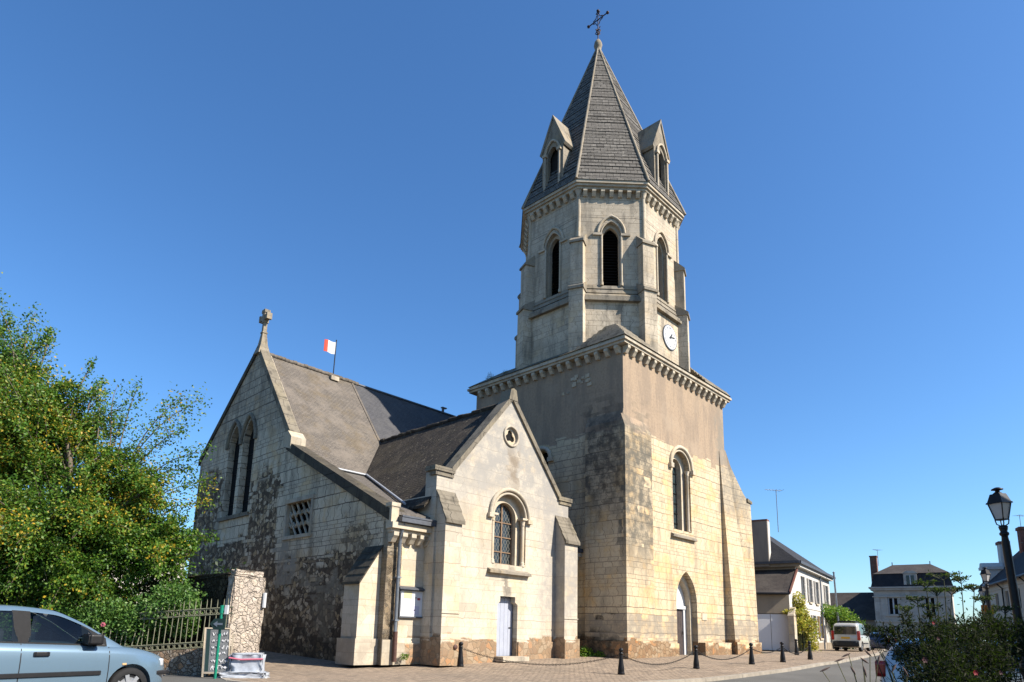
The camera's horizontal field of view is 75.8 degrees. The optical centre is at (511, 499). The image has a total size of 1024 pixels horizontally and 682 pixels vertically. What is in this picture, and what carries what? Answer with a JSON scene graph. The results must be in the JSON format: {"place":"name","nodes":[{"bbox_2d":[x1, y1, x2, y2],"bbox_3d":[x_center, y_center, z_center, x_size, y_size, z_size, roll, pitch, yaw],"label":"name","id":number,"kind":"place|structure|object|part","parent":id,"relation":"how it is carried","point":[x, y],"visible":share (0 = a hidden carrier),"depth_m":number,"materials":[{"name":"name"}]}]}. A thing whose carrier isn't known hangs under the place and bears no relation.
{"place":"outdoors","nodes":[
{"label":"outdoors","id":0,"kind":"place"},
{"bbox_2d":[0,0,1023,640],"label":"sky","id":1,"kind":"structure","parent":0,"point":[847,176],"materials":[{"name":"blue"}]},
{"bbox_2d":[162,649,887,681],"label":"road","id":2,"kind":"structure","parent":0,"point":[833,672],"depth_m":22.45,"materials":[{"name":"grey asphalt"}]},
{"bbox_2d":[0,605,168,681],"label":"parked car","id":3,"kind":"object","parent":2,"relation":"on","point":[45,645],"visible":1,"depth_m":9.12,"materials":[{"name":"blue metal"}]},
{"bbox_3d":[-6.835,1.614,8.369,0.151,0.394,0.950,-6,-13,31],"label":"side window","id":4,"kind":"part","parent":3,"relation":"part of","materials":[{"name":"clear glass"}]},
{"bbox_3d":[-6.268,1.839,9.261,0.151,0.423,0.970,-6,-13,31],"label":"side window","id":5,"kind":"part","parent":3,"relation":"part of","materials":[{"name":"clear glass"}]},
{"bbox_2d":[210,605,228,678],"bbox_3d":[-7.135,3.479,15.873,0.367,1.840,0.139,1,-11,0],"label":"sign post","id":6,"kind":"object","parent":2,"relation":"on","point":[218,623],"visible":1,"depth_m":15.90,"materials":[{"name":"green metal"}]},
{"bbox_2d":[217,649,884,681],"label":"kerb","id":7,"kind":"structure","parent":2,"relation":"on","point":[733,676],"depth_m":22.31,"materials":[{"name":"concrete"}]},
{"bbox_2d":[820,649,879,681],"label":"grass tuft","id":8,"kind":"object","parent":2,"relation":"on","point":[864,670],"visible":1,"depth_m":4.96,"materials":[{"name":"plant"}]},
{"bbox_2d":[869,632,893,649],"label":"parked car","id":9,"kind":"object","parent":2,"relation":"on","point":[872,640],"visible":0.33,"depth_m":49.13,"materials":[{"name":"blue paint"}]},
{"bbox_2d":[891,664,907,681],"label":"grass tuft","id":10,"kind":"object","parent":2,"relation":"on","point":[894,667],"visible":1,"depth_m":4.76,"materials":[{"name":"green plant"}]},
{"bbox_2d":[860,606,1023,681],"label":"dark shrub","id":11,"kind":"object","parent":2,"relation":"on","point":[968,656],"visible":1,"depth_m":5.40,"materials":[{"name":"green plant"}]},
{"bbox_2d":[875,638,1023,681],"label":"parked car","id":12,"kind":"object","parent":2,"relation":"on","point":[884,669],"visible":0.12,"depth_m":11.81,"materials":[{"name":"white paint"}]},
{"bbox_3d":[7.296,2.699,11.600,0.300,0.309,1.027,11,-15,-41],"label":"rear window","id":13,"kind":"part","parent":12,"relation":"part of","materials":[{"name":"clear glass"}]},
{"bbox_2d":[893,570,1020,665],"bbox_3d":[4.128,1.603,6.063,1.109,1.955,0.686,1,-11,0],"label":"umbel plant","id":14,"kind":"object","parent":2,"relation":"on","point":[957,578],"visible":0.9,"depth_m":6.19,"materials":[{"name":"green plant"}]},
{"bbox_2d":[978,586,988,639],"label":"road sign","id":15,"kind":"object","parent":2,"relation":"on","point":[981,590],"visible":0.31,"depth_m":50.65,"materials":[{"name":"black metal"}]},
{"bbox_2d":[981,605,994,614],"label":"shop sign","id":16,"kind":"object","parent":2,"relation":"on","point":[985,606],"visible":0.35,"depth_m":49.48,"materials":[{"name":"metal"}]},
{"bbox_2d":[986,487,1023,679],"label":"street lamp","id":17,"kind":"object","parent":2,"relation":"on","point":[998,503],"visible":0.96,"depth_m":15.85,"materials":[{"name":"black metal"}]},
{"bbox_2d":[230,648,881,681],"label":"pavement","id":18,"kind":"structure","parent":0,"point":[280,667],"depth_m":21.53,"materials":[{"name":"stone"}]},
{"bbox_2d":[152,647,233,675],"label":"wall","id":19,"kind":"structure","parent":18,"relation":"on","point":[184,662],"depth_m":16.60,"materials":[{"name":"grey stone"}]},
{"bbox_2d":[102,599,233,651],"bbox_3d":[-10.407,3.359,16.902,6.353,1.769,0.038,1,-11,0],"label":"iron fence","id":20,"kind":"object","parent":19,"relation":"on","point":[185,643],"visible":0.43,"depth_m":16.92,"materials":[{"name":"grey metal"}]},
{"bbox_2d":[201,627,233,676],"bbox_3d":[-7.369,3.817,16.427,0.682,1.195,0.490,5,-12,-18],"label":"display rack","id":21,"kind":"object","parent":18,"relation":"on","point":[209,648],"visible":0.86,"depth_m":16.31,"materials":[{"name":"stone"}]},
{"bbox_2d":[175,569,266,652],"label":"garden wall","id":22,"kind":"structure","parent":18,"relation":"on","point":[243,592],"depth_m":17.71,"materials":[{"name":"white stone"}]},
{"bbox_2d":[217,652,269,677],"bbox_3d":[-6.640,4.163,16.394,1.211,0.658,0.799,4,-12,-12],"label":"wrapped stack","id":23,"kind":"object","parent":18,"relation":"on","point":[247,665],"visible":0.84,"depth_m":16.27,"materials":[{"name":"plastic"}]},
{"bbox_2d":[399,653,408,659],"bbox_3d":[-3.511,5.138,21.446,0.344,0.270,0.286,1,-11,0],"label":"weed clump","id":24,"kind":"object","parent":18,"relation":"on","point":[405,655],"visible":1,"depth_m":21.43,"materials":[{"name":"green plant"}]},
{"bbox_2d":[457,642,463,666],"bbox_3d":[-1.723,5.204,22.099,0.230,0.820,0.230,1,-11,0],"label":"bollard","id":25,"kind":"object","parent":18,"relation":"on","point":[460,660],"visible":1,"depth_m":22.03,"materials":[{"name":"black metal"}]},
{"bbox_2d":[462,648,617,665],"bbox_3d":[0.868,5.170,21.480,5.359,0.496,0.054,-1,-12,13],"label":"chain","id":26,"kind":"object","parent":25,"relation":"hanging from","point":[543,664],"visible":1,"depth_m":21.38,"materials":[{"name":"black metal"}]},
{"bbox_2d":[188,9,761,665],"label":"church","id":27,"kind":"structure","parent":18,"relation":"on","point":[568,487],"depth_m":29.85,"materials":[{"name":"stone"}]},
{"bbox_2d":[324,339,336,373],"bbox_3d":[-9.541,-7.406,34.345,0.112,2.240,0.740,-8,-15,40],"label":"flag","id":28,"kind":"object","parent":27,"relation":"on","point":[329,346],"visible":0.93,"depth_m":34.50,"materials":[{"name":"white fabric"}]},
{"bbox_2d":[398,586,424,617],"bbox_3d":[-3.159,3.515,22.376,0.160,1.050,1.760,-9,-16,43],"label":"notice board","id":29,"kind":"object","parent":27,"relation":"attached to","point":[410,602],"visible":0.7,"depth_m":22.15,"materials":[{"name":"paper"}]},
{"bbox_2d":[485,371,508,381],"bbox_3d":[-0.909,-6.528,35.381,1.160,0.559,2.532,9,-14,-33],"label":"weed clump","id":30,"kind":"object","parent":27,"relation":"on","point":[489,377],"visible":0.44,"depth_m":35.22,"materials":[{"name":"green plant"}]},
{"bbox_2d":[580,645,605,656],"bbox_3d":[3.341,6.430,27.506,1.547,0.640,0.771,1,-11,0],"label":"weed clump","id":31,"kind":"object","parent":18,"relation":"on","point":[588,653],"visible":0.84,"depth_m":27.40,"materials":[{"name":"green plant"}]},
{"bbox_2d":[618,648,624,674],"bbox_3d":[3.460,5.135,20.863,0.230,0.820,0.230,1,-11,0],"label":"bollard","id":32,"kind":"object","parent":18,"relation":"on","point":[621,668],"visible":1,"depth_m":20.79,"materials":[{"name":"black metal"}]},
{"bbox_2d":[623,651,694,664],"bbox_3d":[5.000,5.336,22.119,4.022,0.477,0.054,11,-15,-38],"label":"chain","id":33,"kind":"object","parent":32,"relation":"hanging from","point":[657,664],"visible":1,"depth_m":21.90,"materials":[{"name":"black metal"}]},
{"bbox_2d":[693,645,699,668],"bbox_3d":[6.540,5.596,23.365,0.230,0.820,0.230,1,-11,0],"label":"bollard","id":34,"kind":"object","parent":18,"relation":"on","point":[696,663],"visible":1,"depth_m":23.29,"materials":[{"name":"black metal"}]},
{"bbox_2d":[749,643,754,663],"bbox_3d":[9.341,6.018,25.660,0.230,0.820,0.230,1,-11,0],"label":"bollard","id":35,"kind":"object","parent":18,"relation":"on","point":[751,658],"visible":1,"depth_m":25.59,"materials":[{"name":"black metal"}]},
{"bbox_2d":[698,649,749,659],"bbox_3d":[7.941,5.770,24.519,3.672,0.452,0.054,11,-15,-39],"label":"chain","id":36,"kind":"object","parent":35,"relation":"hanging from","point":[724,659],"visible":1,"depth_m":24.46,"materials":[{"name":"black metal"}]},
{"bbox_2d":[780,642,785,661],"bbox_3d":[11.115,6.271,27.026,0.230,0.820,0.230,1,-11,0],"label":"bollard","id":37,"kind":"object","parent":18,"relation":"on","point":[782,656],"visible":1,"depth_m":26.95,"materials":[{"name":"black metal"}]},
{"bbox_2d":[794,639,798,654],"bbox_3d":[14.971,7.773,34.617,0.230,0.820,0.230,1,-11,0],"label":"bollard","id":38,"kind":"object","parent":18,"relation":"on","point":[796,647],"visible":0.95,"depth_m":34.55,"materials":[{"name":"black metal"}]},
{"bbox_2d":[807,641,812,659],"bbox_3d":[13.413,6.801,29.623,0.230,0.820,0.230,1,-11,0],"label":"bollard","id":39,"kind":"object","parent":18,"relation":"on","point":[810,656],"visible":1,"depth_m":29.55,"materials":[{"name":"black metal"}]},
{"bbox_2d":[832,571,841,649],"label":"mast","id":40,"kind":"object","parent":18,"relation":"on","point":[833,572],"visible":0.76,"depth_m":49.11,"materials":[{"name":"metal"}]},
{"bbox_2d":[831,621,870,651],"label":"parked van","id":41,"kind":"object","parent":18,"relation":"on","point":[845,636],"visible":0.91,"depth_m":42.51,"materials":[{"name":"beige paint"}]},
{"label":"rear window","id":42,"kind":"part","parent":41,"relation":"part of","materials":[{"name":"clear glass"}]},
{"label":"side window","id":43,"kind":"part","parent":41,"relation":"part of","materials":[{"name":"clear glass"}]},
{"bbox_2d":[980,567,992,630],"bbox_3d":[26.608,6.332,36.596,0.399,5.120,0.399,5,-12,-20],"label":"street lamp","id":44,"kind":"object","parent":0,"point":[985,573],"visible":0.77,"depth_m":36.86,"materials":[{"name":"black metal"}]},
{"bbox_3d":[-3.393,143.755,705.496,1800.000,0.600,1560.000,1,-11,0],"label":"ground","id":45,"kind":"structure","parent":0,"visible":0},
{"bbox_2d":[751,519,835,651],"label":"white house","id":46,"kind":"structure","parent":45,"relation":"on","point":[783,573],"depth_m":42.50,"materials":[{"name":"paint"}]},
{"bbox_2d":[765,489,781,531],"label":"antenna","id":47,"kind":"object","parent":46,"relation":"on","point":[776,504],"visible":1,"depth_m":44.91,"materials":[{"name":"metal"}]},
{"bbox_2d":[781,591,823,650],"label":"golden vine","id":48,"kind":"object","parent":46,"relation":"attached to","point":[806,629],"visible":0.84,"depth_m":40.32,"materials":[{"name":"yellow plant"}]},
{"bbox_2d":[802,577,806,601],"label":"window","id":49,"kind":"structure","parent":46,"relation":"in","point":[804,580],"depth_m":43.84,"materials":[{"name":"white glass"}]},
{"bbox_2d":[807,578,813,603],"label":"window","id":50,"kind":"structure","parent":46,"relation":"in","point":[812,602],"depth_m":44.97,"materials":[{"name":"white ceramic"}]},
{"bbox_2d":[814,581,819,605],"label":"window","id":51,"kind":"structure","parent":46,"relation":"in","point":[814,581],"depth_m":47.07,"materials":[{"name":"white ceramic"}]},
{"bbox_2d":[818,616,823,639],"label":"window","id":52,"kind":"structure","parent":46,"relation":"in","point":[818,616],"depth_m":46.92,"materials":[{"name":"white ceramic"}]},
{"bbox_2d":[824,585,829,607],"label":"window","id":53,"kind":"structure","parent":46,"relation":"in","point":[824,585],"depth_m":50.12,"materials":[{"name":"white glass"}]},
{"bbox_2d":[820,603,865,648],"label":"green vine","id":54,"kind":"object","parent":46,"relation":"attached to","point":[830,614],"visible":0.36,"depth_m":49.29,"materials":[{"name":"green plant"}]},
{"bbox_2d":[830,592,875,632],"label":"barn","id":55,"kind":"structure","parent":45,"relation":"on","point":[861,605],"depth_m":73.22,"materials":[{"name":"grey paint"}]},
{"bbox_2d":[868,555,955,639],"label":"mansard house","id":56,"kind":"structure","parent":45,"relation":"on","point":[890,584],"depth_m":68.18,"materials":[{"name":"stone"}]},
{"bbox_2d":[885,595,901,615],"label":"window","id":57,"kind":"structure","parent":56,"relation":"in","point":[892,602],"depth_m":68.53,"materials":[{"name":"white glass"}]},
{"bbox_2d":[888,624,903,639],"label":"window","id":58,"kind":"structure","parent":56,"relation":"in","point":[888,624],"depth_m":67.83,"materials":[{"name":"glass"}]},
{"bbox_2d":[922,595,940,615],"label":"window","id":59,"kind":"structure","parent":56,"relation":"in","point":[932,599],"depth_m":66.71,"materials":[{"name":"white glass"}]},
{"bbox_2d":[974,526,1023,636],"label":"row house","id":60,"kind":"structure","parent":45,"relation":"on","point":[998,583],"depth_m":55.12,"materials":[{"name":"paint"}]},
{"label":"garden soil","id":61,"kind":"structure","parent":0,"visible":0},
{"bbox_2d":[10,574,207,651],"bbox_3d":[-11.185,3.444,17.545,6.365,3.054,2.412,1,-11,0],"label":"rose bush","id":62,"kind":"object","parent":61,"relation":"on","point":[125,617],"visible":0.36,"depth_m":17.21,"materials":[{"name":"green plant"}]},
{"bbox_2d":[0,272,221,619],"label":"broadleaf tree","id":63,"kind":"object","parent":61,"relation":"on","point":[66,533],"visible":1,"depth_m":18.43,"materials":[{"name":"green plant"}]},
{"bbox_2d":[25,558,246,651],"bbox_3d":[-14.193,3.704,19.921,12.209,5.830,3.031,1,-11,0],"label":"laurel hedge","id":64,"kind":"object","parent":61,"relation":"on","point":[148,585],"visible":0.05,"depth_m":19.60,"materials":[{"name":"green plant"}]},
{"bbox_2d":[90,552,192,640],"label":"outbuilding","id":65,"kind":"structure","parent":61,"relation":"on","point":[162,575],"depth_m":24.08,"materials":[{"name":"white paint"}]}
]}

